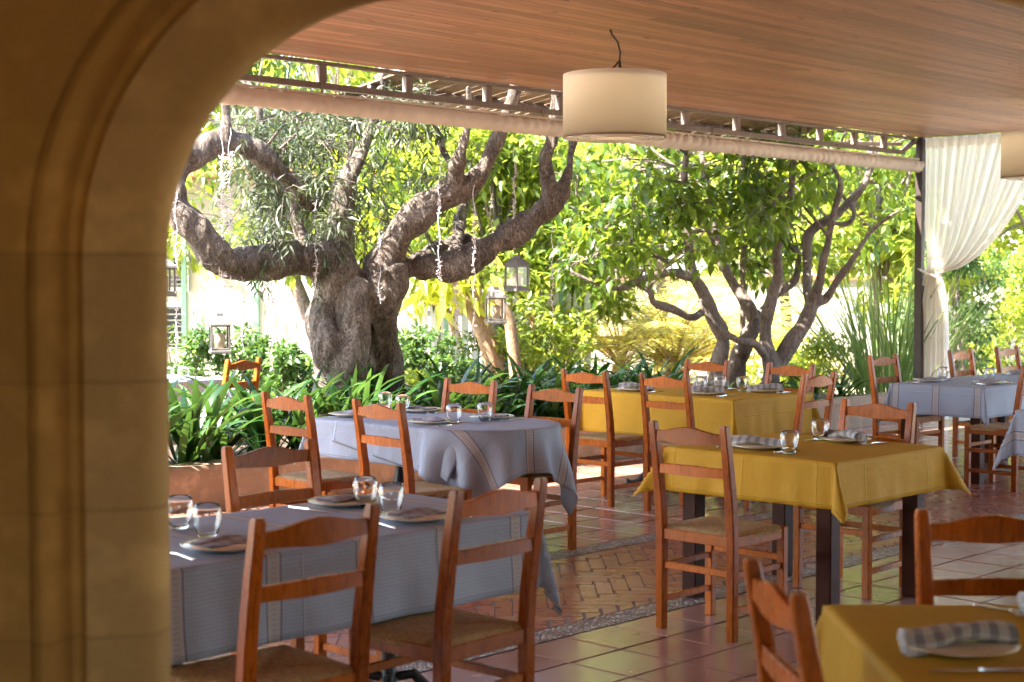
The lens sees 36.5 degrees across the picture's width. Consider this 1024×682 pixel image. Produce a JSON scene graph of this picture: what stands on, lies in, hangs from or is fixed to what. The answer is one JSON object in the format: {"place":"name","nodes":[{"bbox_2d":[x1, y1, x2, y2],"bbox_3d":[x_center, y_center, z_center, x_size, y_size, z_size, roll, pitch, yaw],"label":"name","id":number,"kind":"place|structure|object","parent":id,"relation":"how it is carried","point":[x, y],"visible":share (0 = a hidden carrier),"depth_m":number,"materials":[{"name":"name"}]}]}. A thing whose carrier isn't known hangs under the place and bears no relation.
{"place":"outdoors","nodes":[
{"label":"outdoors","id":0,"kind":"place"},
{"bbox_2d":[0,0,1023,681],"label":"restaurant building","id":1,"kind":"structure","parent":0,"point":[108,108],"depth_m":2.93,"materials":[{"name":"brown paint"}]},
{"bbox_2d":[183,420,1023,681],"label":"floor","id":2,"kind":"structure","parent":0,"point":[602,628],"depth_m":8.15,"materials":[{"name":"ceramic"}]},
{"bbox_2d":[171,503,380,681],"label":"ladder back chair","id":3,"kind":"object","parent":2,"relation":"on","point":[249,661],"visible":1,"depth_m":4.44,"materials":[{"name":"brown wood"}]},
{"bbox_2d":[171,652,428,681],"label":"pedestal table","id":4,"kind":"object","parent":2,"relation":"on","point":[393,674],"visible":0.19,"depth_m":5.69,"materials":[{"name":"black metal"}]},
{"bbox_2d":[170,493,561,664],"bbox_3d":[-0.770,0.831,5.346,0.910,0.389,1.809,2,3,44],"label":"tablecloth","id":5,"kind":"object","parent":4,"relation":"on","point":[205,593],"visible":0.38,"depth_m":5.07,"materials":[{"name":"grey fabric"}]},
{"bbox_2d":[170,495,193,528],"bbox_3d":[-1.131,0.582,5.277,0.097,0.110,0.097,-1,2,-20],"label":"tumbler","id":6,"kind":"object","parent":5,"relation":"on","point":[181,508],"visible":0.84,"depth_m":5.24,"materials":[{"name":"clear glass"}]},
{"bbox_2d":[192,502,221,537],"bbox_3d":[-1.001,0.590,5.095,0.097,0.110,0.097,1,3,29],"label":"tumbler","id":7,"kind":"object","parent":5,"relation":"on","point":[207,517],"visible":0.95,"depth_m":5.06,"materials":[{"name":"clear glass"}]},
{"bbox_2d":[180,536,246,552],"bbox_3d":[-0.905,0.643,4.879,0.272,0.020,0.272,2,3,44],"label":"plate","id":8,"kind":"object","parent":5,"relation":"on","point":[225,549],"visible":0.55,"depth_m":4.80,"materials":[{"name":"ceramic"}]},
{"bbox_2d":[190,534,246,548],"bbox_3d":[-0.905,0.628,4.879,0.110,0.027,0.184,2,3,44],"label":"napkin","id":9,"kind":"object","parent":8,"relation":"on","point":[220,541],"visible":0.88,"depth_m":4.86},
{"bbox_2d":[352,476,377,506],"bbox_3d":[-0.546,0.562,5.781,0.097,0.110,0.097,-1,3,-32],"label":"tumbler","id":10,"kind":"object","parent":5,"relation":"on","point":[365,489],"visible":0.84,"depth_m":5.75,"materials":[{"name":"clear glass"}]},
{"bbox_2d":[378,482,404,511],"bbox_3d":[-0.437,0.569,5.607,0.097,0.110,0.097,0,2,-5],"label":"tumbler","id":11,"kind":"object","parent":5,"relation":"on","point":[390,495],"visible":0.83,"depth_m":5.57,"materials":[{"name":"clear glass"}]},
{"bbox_2d":[221,438,381,681],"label":"ladder back chair","id":12,"kind":"object","parent":2,"relation":"on","point":[269,456],"visible":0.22,"depth_m":6.16,"materials":[{"name":"brown wood"}]},
{"bbox_2d":[261,391,370,507],"bbox_3d":[-1.131,0.775,9.014,0.450,0.970,0.488,2,3,45],"label":"ladder back chair","id":13,"kind":"object","parent":2,"relation":"on","point":[330,479],"visible":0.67,"depth_m":8.89,"materials":[{"name":"brown wood"}]},
{"bbox_2d":[393,466,403,482],"bbox_3d":[-0.398,0.864,9.351,1.495,0.759,0.890,2,3,44],"label":"oval table","id":14,"kind":"object","parent":2,"relation":"on","point":[399,476],"visible":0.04,"depth_m":9.61,"materials":[{"name":"black metal"}]},
{"bbox_2d":[294,411,456,481],"bbox_3d":[-0.476,0.627,9.426,1.435,0.306,1.053,2,3,44],"label":"tablecloth","id":15,"kind":"object","parent":14,"relation":"on","point":[328,447],"visible":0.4,"depth_m":9.34,"materials":[{"name":"grey fabric"}]},
{"bbox_2d":[332,412,577,515],"bbox_3d":[-0.283,0.747,9.220,1.337,0.540,1.081,2,3,44],"label":"tablecloth","id":16,"kind":"object","parent":15,"relation":"on","point":[495,454],"visible":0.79,"depth_m":8.76,"materials":[{"name":"grey fabric"}]},
{"bbox_2d":[352,398,471,500],"bbox_3d":[-0.547,0.798,8.450,0.488,0.970,0.450,-2,3,-41],"label":"ladder back chair","id":17,"kind":"object","parent":2,"relation":"on","point":[403,443],"visible":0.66,"depth_m":8.29,"materials":[{"name":"brown wood"}]},
{"bbox_2d":[349,477,547,681],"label":"ladder back chair","id":18,"kind":"object","parent":2,"relation":"on","point":[444,636],"visible":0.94,"depth_m":4.99,"materials":[{"name":"brown wood"}]},
{"bbox_2d":[415,378,497,481],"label":"ladder back chair","id":19,"kind":"object","parent":2,"relation":"on","point":[470,388],"visible":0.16,"depth_m":10.06,"materials":[{"name":"brown wood"}]},
{"bbox_2d":[507,384,582,549],"bbox_3d":[0.104,0.764,9.306,0.488,0.970,0.450,-2,3,-45],"label":"ladder back chair","id":20,"kind":"object","parent":2,"relation":"on","point":[525,482],"visible":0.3,"depth_m":9.28,"materials":[{"name":"brown wood"}]},
{"bbox_2d":[561,369,643,506],"bbox_3d":[0.676,0.684,11.285,0.450,0.970,0.488,2,3,45],"label":"ladder back chair","id":21,"kind":"object","parent":2,"relation":"on","point":[609,441],"visible":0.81,"depth_m":11.13,"materials":[{"name":"brown wood"}]},
{"bbox_2d":[239,0,1023,380],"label":"terrace pavilion","id":22,"kind":"structure","parent":2,"relation":"on","point":[919,70],"depth_m":11.19,"materials":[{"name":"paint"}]},
{"bbox_2d":[220,83,924,172],"bbox_3d":[0.195,-1.847,13.094,0.152,0.227,12.800,2,3,44],"label":"rolled blind","id":23,"kind":"object","parent":22,"relation":"attached to","point":[258,96],"visible":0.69,"depth_m":12.65,"materials":[{"name":"fabric"}]},
{"bbox_2d":[563,29,666,142],"bbox_3d":[0.665,-1.663,10.042,0.670,0.704,0.670,0,2,0],"label":"pendant lamp","id":24,"kind":"object","parent":22,"relation":"hanging from","point":[613,104],"visible":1,"depth_m":9.77,"materials":[{"name":"fabric"}]},
{"bbox_2d":[917,133,1023,418],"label":"curtain","id":25,"kind":"object","parent":22,"relation":"hanging from","point":[973,200],"visible":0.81,"depth_m":17.47,"materials":[{"name":"fabric"}]},
{"bbox_2d":[1001,130,1023,179],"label":"pendant lamp","id":26,"kind":"object","parent":22,"relation":"hanging from","point":[1012,155],"visible":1,"depth_m":13.84,"materials":[{"name":"fabric"}]},
{"bbox_2d":[625,472,737,499],"bbox_3d":[1.400,0.767,11.783,1.390,0.759,0.990,2,3,44],"label":"pedestal table","id":27,"kind":"object","parent":2,"relation":"on","point":[639,478],"visible":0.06,"depth_m":12.00,"materials":[{"name":"wood"}]},
{"bbox_2d":[580,385,820,435],"bbox_3d":[1.399,0.591,11.778,1.616,0.425,1.200,2,3,44],"label":"tablecloth","id":28,"kind":"object","parent":27,"relation":"on","point":[737,411],"visible":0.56,"depth_m":11.34,"materials":[{"name":"yellow fabric"}]},
{"bbox_2d":[639,372,724,510],"bbox_3d":[1.204,0.704,10.803,0.488,0.970,0.450,-2,3,-43],"label":"ladder back chair","id":29,"kind":"object","parent":2,"relation":"on","point":[662,382],"visible":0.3,"depth_m":10.72,"materials":[{"name":"brown wood"}]},
{"bbox_2d":[682,359,729,384],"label":"ladder back chair","id":30,"kind":"object","parent":2,"relation":"on","point":[709,367],"visible":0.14,"depth_m":12.51,"materials":[{"name":"brown wood"}]},
{"bbox_2d":[649,420,787,642],"bbox_3d":[0.951,0.849,7.172,0.450,0.970,0.488,2,3,44],"label":"ladder back chair","id":31,"kind":"object","parent":2,"relation":"on","point":[730,533],"visible":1,"depth_m":7.10,"materials":[{"name":"brown wood"}]},
{"bbox_2d":[743,558,823,681],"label":"ladder back chair","id":32,"kind":"object","parent":2,"relation":"on","point":[770,603],"visible":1,"depth_m":3.37,"materials":[{"name":"brown wood"}]},
{"bbox_2d":[764,362,815,434],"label":"ladder back chair","id":33,"kind":"object","parent":2,"relation":"on","point":[790,370],"visible":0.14,"depth_m":11.96,"materials":[{"name":"brown wood"}]},
{"bbox_2d":[744,371,836,508],"bbox_3d":[1.961,0.699,10.922,0.488,0.970,0.450,2,3,41],"label":"ladder back chair","id":34,"kind":"object","parent":2,"relation":"on","point":[818,381],"visible":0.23,"depth_m":10.72,"materials":[{"name":"brown wood"}]},
{"bbox_2d":[682,492,924,619],"bbox_3d":[1.489,0.923,7.919,0.990,0.762,0.990,2,3,44],"label":"wooden table","id":35,"kind":"object","parent":2,"relation":"on","point":[827,557],"visible":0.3,"depth_m":7.88,"materials":[{"name":"brown wood"}]},
{"bbox_2d":[632,433,971,524],"bbox_3d":[1.483,0.671,7.910,1.242,0.277,1.243,2,3,44],"label":"tablecloth","id":36,"kind":"object","parent":35,"relation":"on","point":[837,479],"visible":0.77,"depth_m":7.54,"materials":[{"name":"yellow fabric"}]},
{"bbox_2d":[732,444,780,449],"bbox_3d":[1.230,0.527,7.779,0.272,0.020,0.272,2,3,44],"label":"plate","id":37,"kind":"object","parent":36,"relation":"on","point":[755,447],"visible":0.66,"depth_m":7.69,"materials":[{"name":"ceramic"}]},
{"bbox_2d":[731,435,781,449],"bbox_3d":[1.230,0.512,7.778,0.276,0.078,0.094,1,2,21],"label":"napkin","id":38,"kind":"object","parent":37,"relation":"on","point":[742,439],"visible":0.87,"depth_m":7.75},
{"bbox_2d":[793,398,916,598],"bbox_3d":[1.804,0.810,8.152,0.450,0.970,0.488,2,3,43],"label":"ladder back chair","id":39,"kind":"object","parent":2,"relation":"on","point":[866,512],"visible":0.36,"depth_m":8.13,"materials":[{"name":"brown wood"}]},
{"bbox_2d":[867,354,943,447],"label":"ladder back chair","id":40,"kind":"object","parent":2,"relation":"on","point":[897,378],"visible":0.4,"depth_m":13.17,"materials":[{"name":"brown wood"}]},
{"bbox_2d":[901,418,994,483],"bbox_3d":[3.946,0.720,12.993,0.810,0.762,1.590,2,3,44],"label":"wooden table","id":41,"kind":"object","parent":2,"relation":"on","point":[978,459],"visible":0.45,"depth_m":12.26,"materials":[{"name":"brown wood"}]},
{"bbox_2d":[878,375,1023,424],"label":"tablecloth","id":42,"kind":"object","parent":41,"relation":"on","point":[962,397],"visible":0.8,"depth_m":12.39,"materials":[{"name":"grey fabric"}]},
{"bbox_2d":[914,508,1023,604],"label":"ladder back chair","id":43,"kind":"object","parent":2,"relation":"on","point":[990,528],"visible":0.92,"depth_m":4.37,"materials":[{"name":"brown wood"}]},
{"bbox_2d":[947,349,1011,458],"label":"ladder back chair","id":44,"kind":"object","parent":2,"relation":"on","point":[952,357],"visible":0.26,"depth_m":14.16,"materials":[{"name":"brown wood"}]},
{"bbox_2d":[964,365,1023,491],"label":"ladder back chair","id":45,"kind":"object","parent":2,"relation":"on","point":[992,430],"visible":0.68,"depth_m":12.00,"materials":[{"name":"brown wood"}]},
{"bbox_2d":[994,346,1021,418],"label":"ladder back chair","id":46,"kind":"object","parent":2,"relation":"on","point":[1006,352],"visible":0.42,"depth_m":14.96,"materials":[{"name":"brown wood"}]},
{"bbox_3d":[4.016,0.832,10.203,0.950,0.762,1.090,2,3,44],"label":"wooden table","id":47,"kind":"object","parent":2,"relation":"on","visible":0},
{"bbox_2d":[993,409,1023,468],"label":"tablecloth","id":48,"kind":"object","parent":47,"relation":"on","point":[1012,444],"visible":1,"depth_m":10.12,"materials":[{"name":"grey fabric"}]},
{"bbox_3d":[1.295,1.096,3.607,0.940,0.762,0.940,0,2,0],"label":"wooden table","id":49,"kind":"object","parent":2,"relation":"on","visible":0},
{"bbox_2d":[797,604,1023,681],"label":"tablecloth","id":50,"kind":"object","parent":49,"relation":"on","point":[857,643],"visible":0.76,"depth_m":3.76,"materials":[{"name":"yellow fabric"}]},
{"bbox_2d":[897,639,1019,657],"bbox_3d":[1.020,0.696,3.551,0.272,0.020,0.272,0,2,0],"label":"plate","id":51,"kind":"object","parent":50,"relation":"on","point":[974,648],"visible":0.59,"depth_m":3.48,"materials":[{"name":"ceramic"}]},
{"bbox_2d":[897,620,1018,656],"bbox_3d":[1.020,0.681,3.550,0.276,0.078,0.094,0,2,-11],"label":"napkin","id":52,"kind":"object","parent":51,"relation":"on","point":[939,636],"visible":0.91,"depth_m":3.53,"materials":[{"name":"fabric"}]},
{"bbox_2d":[234,366,996,420],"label":"ground","id":53,"kind":"structure","parent":0,"point":[836,392],"depth_m":26.53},
{"bbox_2d":[168,317,237,413],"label":"shrub","id":54,"kind":"object","parent":53,"relation":"on","point":[197,348],"visible":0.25,"depth_m":15.31,"materials":[{"name":"green plant"}]},
{"bbox_2d":[168,74,253,283],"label":"garden tree","id":55,"kind":"object","parent":53,"relation":"on","point":[194,267],"visible":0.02,"depth_m":18.97,"materials":[{"name":"green plant"}]},
{"bbox_2d":[222,357,260,441],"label":"ladder back chair","id":56,"kind":"object","parent":53,"relation":"on","point":[243,365],"visible":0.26,"depth_m":12.74,"materials":[{"name":"brown wood"}]},
{"bbox_2d":[191,321,298,413],"bbox_3d":[-2.756,0.415,15.676,1.298,1.233,1.028,0,2,0],"label":"shrub","id":57,"kind":"object","parent":53,"relation":"on","point":[252,347],"visible":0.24,"depth_m":15.43,"materials":[{"name":"green plant"}]},
{"bbox_2d":[168,166,395,389],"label":"white house","id":58,"kind":"structure","parent":53,"relation":"on","point":[204,283],"depth_m":21.48,"materials":[{"name":"paint"}]},
{"bbox_2d":[168,302,195,351],"bbox_3d":[-4.743,-0.194,21.483,0.780,0.680,0.072,0,2,0],"label":"window","id":59,"kind":"structure","parent":58,"relation":"in","point":[171,308],"depth_m":21.49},
{"bbox_2d":[258,337,314,410],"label":"shrub","id":60,"kind":"object","parent":53,"relation":"on","point":[290,356],"visible":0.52,"depth_m":14.94,"materials":[{"name":"green plant"}]},
{"bbox_2d":[185,53,455,325],"bbox_3d":[-2.737,-1.731,17.191,4.309,5.456,2.679,0,2,0],"label":"garden tree","id":61,"kind":"object","parent":53,"relation":"on","point":[294,284],"visible":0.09,"depth_m":16.98,"materials":[{"name":"green plant"}]},
{"bbox_2d":[205,53,445,225],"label":"garden tree","id":62,"kind":"object","parent":53,"relation":"on","point":[352,80],"visible":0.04,"depth_m":23.36,"materials":[{"name":"green plant"}]},
{"bbox_2d":[168,56,577,406],"bbox_3d":[-0.922,-1.521,14.096,5.798,5.296,4.798,0,2,0],"label":"olive tree","id":63,"kind":"object","parent":53,"relation":"on","point":[350,321],"visible":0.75,"depth_m":12.85,"materials":[{"name":"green plant"}]},
{"bbox_2d":[219,267,219,306],"bbox_3d":[-2.260,-0.417,11.993,0.011,0.306,0.006,0,2,0],"label":"hanging cord","id":64,"kind":"object","parent":63,"relation":"hanging from","point":[219,286],"visible":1,"depth_m":11.99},
{"bbox_2d":[208,307,231,353],"bbox_3d":[-2.262,-0.084,12.006,0.168,0.360,0.168,-1,2,-17],"label":"lantern","id":65,"kind":"object","parent":64,"relation":"hanging from","point":[219,320],"visible":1,"depth_m":11.96,"materials":[{"name":"metal"}]},
{"bbox_2d":[181,235,598,393],"bbox_3d":[-1.465,-0.214,18.984,5.130,2.150,0.135,0,2,0],"label":"picket fence","id":66,"kind":"object","parent":53,"relation":"on","point":[255,312],"visible":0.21,"depth_m":18.99,"materials":[{"name":"white paint"}]},
{"bbox_2d":[306,120,556,360],"bbox_3d":[-0.915,-1.284,20.472,3.797,4.280,2.738,0,2,0],"label":"garden tree","id":67,"kind":"object","parent":53,"relation":"on","point":[376,219],"visible":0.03,"depth_m":20.04,"materials":[{"name":"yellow plant"}]},
{"bbox_2d":[398,320,486,383],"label":"shrub","id":68,"kind":"object","parent":53,"relation":"on","point":[415,356],"visible":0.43,"depth_m":15.86,"materials":[{"name":"green plant"}]},
{"bbox_2d":[387,124,609,343],"bbox_3d":[-0.059,-0.971,19.024,3.006,3.773,2.463,0,2,0],"label":"garden tree","id":69,"kind":"object","parent":53,"relation":"on","point":[526,147],"visible":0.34,"depth_m":18.63,"materials":[{"name":"green plant"}]},
{"bbox_2d":[169,391,867,464],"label":"planting soil","id":70,"kind":"structure","parent":53,"relation":"on","point":[284,445],"depth_m":12.70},
{"bbox_2d":[169,375,261,463],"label":"strap leaf plant","id":71,"kind":"object","parent":70,"relation":"on","point":[192,445],"visible":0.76,"depth_m":10.92,"materials":[{"name":"plant"}]},
{"bbox_2d":[170,394,278,459],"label":"strap leaf plant","id":72,"kind":"object","parent":70,"relation":"on","point":[216,448],"visible":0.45,"depth_m":11.22,"materials":[{"name":"plant"}]},
{"bbox_2d":[169,371,284,459],"bbox_3d":[-2.385,0.565,11.686,1.416,0.676,0.856,-1,2,-18],"label":"strap leaf plant","id":73,"kind":"object","parent":70,"relation":"on","point":[174,453],"visible":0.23,"depth_m":11.59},
{"bbox_2d":[178,375,330,452],"bbox_3d":[-1.955,0.567,11.966,1.282,0.652,1.183,1,3,30],"label":"strap leaf plant","id":74,"kind":"object","parent":70,"relation":"on","point":[268,385],"visible":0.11,"depth_m":11.86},
{"bbox_2d":[180,375,347,449],"bbox_3d":[-1.856,0.573,11.793,1.396,0.651,1.126,0,2,0],"label":"strap leaf plant","id":75,"kind":"object","parent":70,"relation":"on","point":[254,428],"visible":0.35,"depth_m":11.65,"materials":[{"name":"plant"}]},
{"bbox_2d":[232,368,349,448],"bbox_3d":[-1.494,0.540,11.872,1.101,0.713,1.033,-1,3,-31],"label":"strap leaf plant","id":76,"kind":"object","parent":70,"relation":"on","point":[299,418],"visible":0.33,"depth_m":11.68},
{"bbox_2d":[262,365,414,415],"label":"strap leaf plant","id":77,"kind":"object","parent":70,"relation":"on","point":[330,401],"visible":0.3,"depth_m":11.90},
{"bbox_2d":[300,360,442,410],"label":"strap leaf plant","id":78,"kind":"object","parent":70,"relation":"on","point":[365,389],"visible":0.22,"depth_m":12.35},
{"bbox_2d":[411,363,488,410],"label":"strap leaf plant","id":79,"kind":"object","parent":70,"relation":"on","point":[437,397],"visible":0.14,"depth_m":12.71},
{"bbox_2d":[410,351,520,410],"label":"strap leaf plant","id":80,"kind":"object","parent":70,"relation":"on","point":[475,398],"visible":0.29,"depth_m":12.94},
{"bbox_2d":[399,232,563,387],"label":"tree","id":81,"kind":"object","parent":70,"relation":"on","point":[484,332],"visible":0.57,"depth_m":16.54,"materials":[{"name":"yellow plant"}]},
{"bbox_2d":[467,346,583,416],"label":"strap leaf plant","id":82,"kind":"object","parent":70,"relation":"on","point":[542,407],"visible":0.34,"depth_m":13.70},
{"bbox_2d":[492,346,611,417],"bbox_3d":[0.432,0.417,13.954,1.239,0.792,1.159,2,3,37],"label":"strap leaf plant","id":83,"kind":"object","parent":70,"relation":"on","point":[554,409],"visible":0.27,"depth_m":13.87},
{"bbox_2d":[537,118,915,387],"bbox_3d":[2.737,-1.669,17.703,4.909,5.000,3.948,0,2,0],"label":"citrus tree","id":84,"kind":"object","parent":70,"relation":"on","point":[755,207],"visible":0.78,"depth_m":17.41,"materials":[{"name":"green plant"}]},
{"bbox_2d":[169,392,897,509],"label":"planter wall","id":85,"kind":"structure","parent":53,"relation":"on","point":[199,481],"depth_m":11.17,"materials":[{"name":"stone"}]},
{"bbox_2d":[478,290,600,378],"bbox_3d":[0.271,0.196,17.049,1.437,1.594,1.092,0,2,0],"label":"shrub","id":86,"kind":"object","parent":53,"relation":"on","point":[535,337],"visible":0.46,"depth_m":16.90,"materials":[{"name":"green plant"}]},
{"bbox_2d":[467,135,656,361],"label":"garden tree","id":87,"kind":"object","parent":53,"relation":"on","point":[616,319],"visible":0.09,"depth_m":21.21,"materials":[{"name":"green plant"}]},
{"bbox_2d":[526,302,606,371],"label":"shrub","id":88,"kind":"object","parent":53,"relation":"on","point":[572,327],"visible":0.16,"depth_m":18.92,"materials":[{"name":"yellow plant"}]},
{"bbox_2d":[337,71,834,333],"bbox_3d":[1.100,-0.711,15.662,1.502,3.408,6.616,2,3,44],"label":"reed canopy","id":89,"kind":"object","parent":53,"relation":"on","point":[499,95],"visible":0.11,"depth_m":14.79,"materials":[{"name":"brown plant"}]},
{"bbox_2d":[207,58,1023,275],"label":"distant greenery","id":90,"kind":"object","parent":53,"relation":"on","point":[706,260],"depth_m":33.39,"materials":[{"name":"green plant"}]},
{"bbox_2d":[481,272,762,381],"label":"palm","id":91,"kind":"object","parent":53,"relation":"on","point":[608,351],"visible":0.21,"depth_m":22.64,"materials":[{"name":"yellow plant"}]},
{"bbox_2d":[538,136,808,375],"bbox_3d":[2.412,-2.820,25.130,4.878,6.976,3.950,0,2,0],"label":"garden tree","id":92,"kind":"object","parent":53,"relation":"on","point":[659,261],"visible":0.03,"depth_m":24.80,"materials":[{"name":"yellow plant"}]},
{"bbox_2d":[572,247,819,387],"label":"palm","id":93,"kind":"object","parent":53,"relation":"on","point":[683,325],"visible":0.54,"depth_m":21.69,"materials":[{"name":"yellow plant"}]},
{"bbox_2d":[632,291,858,382],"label":"palm","id":94,"kind":"object","parent":53,"relation":"on","point":[784,312],"visible":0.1,"depth_m":23.86,"materials":[{"name":"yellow plant"}]},
{"bbox_2d":[629,140,914,376],"bbox_3d":[4.510,-2.870,25.910,5.250,7.016,3.388,0,2,0],"label":"garden tree","id":95,"kind":"object","parent":53,"relation":"on","point":[803,226],"visible":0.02,"depth_m":25.90,"materials":[{"name":"green plant"}]},
{"bbox_2d":[746,331,824,391],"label":"shrub","id":96,"kind":"object","parent":53,"relation":"on","point":[751,370],"visible":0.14,"depth_m":20.45,"materials":[{"name":"yellow plant"}]},
{"bbox_2d":[780,327,885,394],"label":"shrub","id":97,"kind":"object","parent":53,"relation":"on","point":[815,347],"visible":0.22,"depth_m":19.47,"materials":[{"name":"green plant"}]},
{"bbox_2d":[771,127,1002,376],"bbox_3d":[5.337,-2.461,22.415,3.854,6.484,2.770,0,2,0],"label":"garden tree","id":98,"kind":"object","parent":53,"relation":"on","point":[901,255],"visible":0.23,"depth_m":22.20,"materials":[{"name":"green plant"}]},
{"bbox_2d":[771,247,1022,394],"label":"reed clump","id":99,"kind":"object","parent":53,"relation":"on","point":[860,363],"visible":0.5,"depth_m":18.57,"materials":[{"name":"green plant"}]},
{"bbox_2d":[798,278,1008,382],"bbox_3d":[4.886,0.009,19.744,2.814,1.744,2.192,0,2,8],"label":"reed clump","id":100,"kind":"object","parent":53,"relation":"on","point":[953,350],"visible":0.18,"depth_m":19.43,"materials":[{"name":"green plant"}]},
{"bbox_2d":[890,238,1023,376],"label":"shrub","id":101,"kind":"object","parent":53,"relation":"on","point":[970,267],"visible":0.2,"depth_m":19.99,"materials":[{"name":"green plant"}]},
{"bbox_2d":[944,132,1023,331],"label":"garden tree","id":102,"kind":"object","parent":53,"relation":"on","point":[1005,243],"visible":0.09,"depth_m":23.90,"materials":[{"name":"green plant"}]},
{"bbox_2d":[949,247,1023,374],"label":"shrub","id":103,"kind":"object","parent":53,"relation":"on","point":[1017,301],"visible":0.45,"depth_m":21.32,"materials":[{"name":"green plant"}]},
{"bbox_2d":[984,235,1023,365],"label":"shrub","id":104,"kind":"object","parent":53,"relation":"on","point":[1010,338],"visible":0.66,"depth_m":20.65,"materials":[{"name":"green plant"}]},
{"bbox_2d":[397,276,1023,365],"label":"garden wall","id":105,"kind":"structure","parent":0,"point":[825,312],"depth_m":28.87,"materials":[{"name":"paint"}]},
{"bbox_3d":[-0.137,-0.676,13.184,0.011,0.336,0.006,0,2,0],"label":"cord","id":106,"kind":"object","parent":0,"visible":0},
{"bbox_2d":[484,281,506,323],"bbox_3d":[-0.139,-0.328,13.197,0.168,0.360,0.168,0,2,-11],"label":"lantern","id":107,"kind":"object","parent":106,"relation":"hanging from","point":[495,293],"visible":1,"depth_m":13.14,"materials":[{"name":"metal"}]},
{"bbox_3d":[0.042,-0.913,13.375,0.011,0.247,0.006,0,2,0],"label":"cord","id":108,"kind":"object","parent":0,"visible":0},
{"bbox_2d":[503,250,529,290],"bbox_3d":[0.040,-0.609,13.386,0.168,0.360,0.168,2,3,44],"label":"lantern","id":109,"kind":"object","parent":108,"relation":"hanging from","point":[516,261],"visible":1,"depth_m":13.36,"materials":[{"name":"metal"}]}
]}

